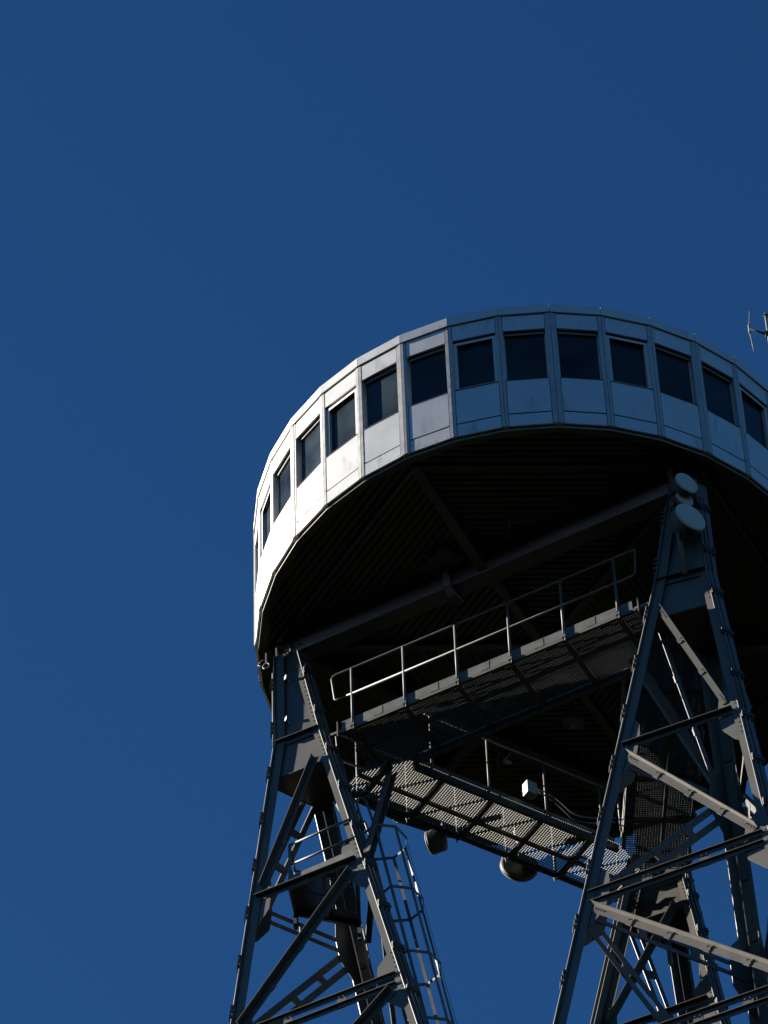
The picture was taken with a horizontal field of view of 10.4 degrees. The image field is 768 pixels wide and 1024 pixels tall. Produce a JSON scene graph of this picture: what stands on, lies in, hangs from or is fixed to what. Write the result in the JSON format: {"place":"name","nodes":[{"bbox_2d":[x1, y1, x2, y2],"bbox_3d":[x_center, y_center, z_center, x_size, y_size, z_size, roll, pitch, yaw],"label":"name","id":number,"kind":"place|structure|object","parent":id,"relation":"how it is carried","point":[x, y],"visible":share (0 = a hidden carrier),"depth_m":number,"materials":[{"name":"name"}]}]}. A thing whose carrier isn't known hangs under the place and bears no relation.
{"place":"outdoors","nodes":[
{"label":"outdoors","id":0,"kind":"place"},
{"bbox_2d":[0,0,767,1023],"label":"sky","id":1,"kind":"structure","parent":0,"point":[210,210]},
{"label":"ground","id":2,"kind":"structure","parent":0,"visible":0},
{"bbox_2d":[229,650,427,1023],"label":"tower leg","id":3,"kind":"object","parent":2,"relation":"on","point":[304,768],"visible":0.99,"depth_m":68.18,"materials":[{"name":"grey paint"}]},
{"bbox_2d":[288,816,362,941],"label":"landing","id":4,"kind":"object","parent":3,"relation":"attached to","point":[304,898],"visible":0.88,"depth_m":67.88,"materials":[{"name":"metal"}]},
{"bbox_2d":[338,754,456,1023],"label":"caged ladder","id":5,"kind":"object","parent":3,"relation":"attached to","point":[436,1018],"visible":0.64,"depth_m":66.60,"materials":[{"name":"grey metal"}]},
{"bbox_2d":[253,304,767,846],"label":"observation cabin","id":6,"kind":"object","parent":3,"relation":"on","point":[427,480],"visible":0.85,"depth_m":71.17,"materials":[{"name":"metal"}]},
{"bbox_2d":[255,541,257,595],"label":"window","id":7,"kind":"structure","parent":6,"relation":"in","point":[256,547],"depth_m":73.77,"materials":[{"name":"glass"}]},
{"bbox_2d":[260,488,270,558],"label":"window","id":8,"kind":"structure","parent":6,"relation":"in","point":[265,515],"depth_m":73.14,"materials":[{"name":"glass"}]},
{"bbox_2d":[273,451,290,524],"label":"window","id":9,"kind":"structure","parent":6,"relation":"in","point":[282,478],"depth_m":72.56,"materials":[{"name":"glass"}]},
{"bbox_2d":[296,415,320,488],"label":"window","id":10,"kind":"structure","parent":6,"relation":"in","point":[308,446],"depth_m":71.99,"materials":[{"name":"glass"}]},
{"bbox_2d":[325,386,357,457],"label":"window","id":11,"kind":"structure","parent":6,"relation":"in","point":[340,417],"depth_m":71.52,"materials":[{"name":"glass"}]},
{"bbox_2d":[362,363,398,430],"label":"window","id":12,"kind":"structure","parent":6,"relation":"in","point":[379,391],"depth_m":71.17,"materials":[{"name":"glass"}]},
{"bbox_2d":[406,345,447,407],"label":"window","id":13,"kind":"structure","parent":6,"relation":"in","point":[426,371],"depth_m":70.89,"materials":[{"name":"glass"}]},
{"bbox_2d":[452,332,498,390],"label":"window","id":14,"kind":"structure","parent":6,"relation":"in","point":[475,362],"depth_m":70.69,"materials":[{"name":"glass"}]},
{"bbox_2d":[502,329,549,383],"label":"window","id":15,"kind":"structure","parent":6,"relation":"in","point":[525,352],"depth_m":70.64,"materials":[{"name":"glass"}]},
{"bbox_2d":[563,701,582,729],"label":"work lamp","id":16,"kind":"object","parent":6,"relation":"hanging from","point":[573,722],"visible":0.96,"depth_m":72.84,"materials":[{"name":"metal"}]},
{"bbox_2d":[556,329,603,380],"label":"window","id":17,"kind":"structure","parent":6,"relation":"in","point":[579,352],"depth_m":70.65,"materials":[{"name":"glass"}]},
{"bbox_2d":[605,332,653,389],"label":"window","id":18,"kind":"structure","parent":6,"relation":"in","point":[628,358],"depth_m":70.77,"materials":[{"name":"glass"}]},
{"bbox_2d":[654,343,697,405],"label":"window","id":19,"kind":"structure","parent":6,"relation":"in","point":[676,378],"depth_m":71.02,"materials":[{"name":"glass"}]},
{"bbox_2d":[701,362,740,428],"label":"window","id":20,"kind":"structure","parent":6,"relation":"in","point":[720,393],"depth_m":71.36,"materials":[{"name":"glass"}]},
{"bbox_2d":[739,385,767,449],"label":"window","id":21,"kind":"structure","parent":6,"relation":"in","point":[755,413],"depth_m":71.78,"materials":[{"name":"glass"}]},
{"bbox_2d":[748,311,767,352],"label":"roof aerial","id":22,"kind":"object","parent":6,"relation":"on","point":[765,315],"visible":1,"depth_m":75.12,"materials":[{"name":"metal"}]},
{"bbox_2d":[553,483,767,1023],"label":"tower leg","id":23,"kind":"object","parent":2,"relation":"on","point":[687,612],"visible":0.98,"depth_m":65.36,"materials":[{"name":"grey paint"}]},
{"bbox_2d":[330,549,657,764],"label":"walkway","id":24,"kind":"structure","parent":23,"relation":"attached to","point":[458,680],"depth_m":69.34,"materials":[{"name":"grey paint"}]},
{"bbox_2d":[666,467,687,576],"bbox_3d":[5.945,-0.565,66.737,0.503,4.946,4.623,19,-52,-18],"label":"antenna pole","id":25,"kind":"object","parent":23,"relation":"attached to","point":[679,536],"visible":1,"depth_m":68.41,"materials":[{"name":"metal"}]},
{"bbox_2d":[669,492,692,509],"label":"drum antenna","id":26,"kind":"object","parent":25,"relation":"attached to","point":[678,498],"visible":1,"depth_m":69.06,"materials":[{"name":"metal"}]},
{"bbox_2d":[667,473,697,498],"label":"drum antenna","id":27,"kind":"object","parent":25,"relation":"attached to","point":[685,484],"visible":1,"depth_m":69.09,"materials":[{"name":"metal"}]},
{"bbox_2d":[671,504,704,536],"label":"drum antenna","id":28,"kind":"object","parent":25,"relation":"attached to","point":[688,520],"visible":1,"depth_m":68.42,"materials":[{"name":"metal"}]},
{"bbox_2d":[590,804,731,1023],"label":"tower leg","id":29,"kind":"object","parent":2,"relation":"on","point":[673,902],"visible":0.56,"depth_m":71.89,"materials":[{"name":"grey paint"}]},
{"bbox_2d":[335,713,639,903],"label":"walkway","id":30,"kind":"structure","parent":29,"relation":"attached to","point":[491,798],"depth_m":71.34,"materials":[{"name":"grey paint"}]},
{"bbox_2d":[424,810,447,854],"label":"drum antenna","id":31,"kind":"object","parent":30,"relation":"attached to","point":[436,842],"visible":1,"depth_m":71.37,"materials":[{"name":"metal"}]},
{"bbox_2d":[500,826,537,881],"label":"drum antenna","id":32,"kind":"object","parent":30,"relation":"attached to","point":[513,871],"visible":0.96,"depth_m":72.12,"materials":[{"name":"metal"}]},
{"bbox_2d":[522,779,537,799],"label":"cabinet","id":33,"kind":"object","parent":30,"relation":"attached to","point":[529,790],"visible":1,"depth_m":71.33,"materials":[{"name":"metal"}]},
{"bbox_2d":[537,787,614,818],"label":"cable","id":34,"kind":"object","parent":30,"relation":"attached to","point":[570,811],"visible":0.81,"depth_m":71.60,"materials":[{"name":"black rubber"}]},
{"bbox_2d":[537,789,615,823],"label":"cable","id":35,"kind":"object","parent":30,"relation":"attached to","point":[566,812],"visible":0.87,"depth_m":71.51,"materials":[{"name":"black rubber"}]},
{"bbox_2d":[617,638,704,879],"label":"walkway","id":36,"kind":"structure","parent":29,"relation":"attached to","point":[664,817],"depth_m":70.67,"materials":[{"name":"grey paint"}]},
{"bbox_2d":[665,940,672,966],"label":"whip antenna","id":37,"kind":"object","parent":29,"relation":"hanging from","point":[669,957],"visible":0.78,"depth_m":71.71,"materials":[{"name":"metal"}]}
]}

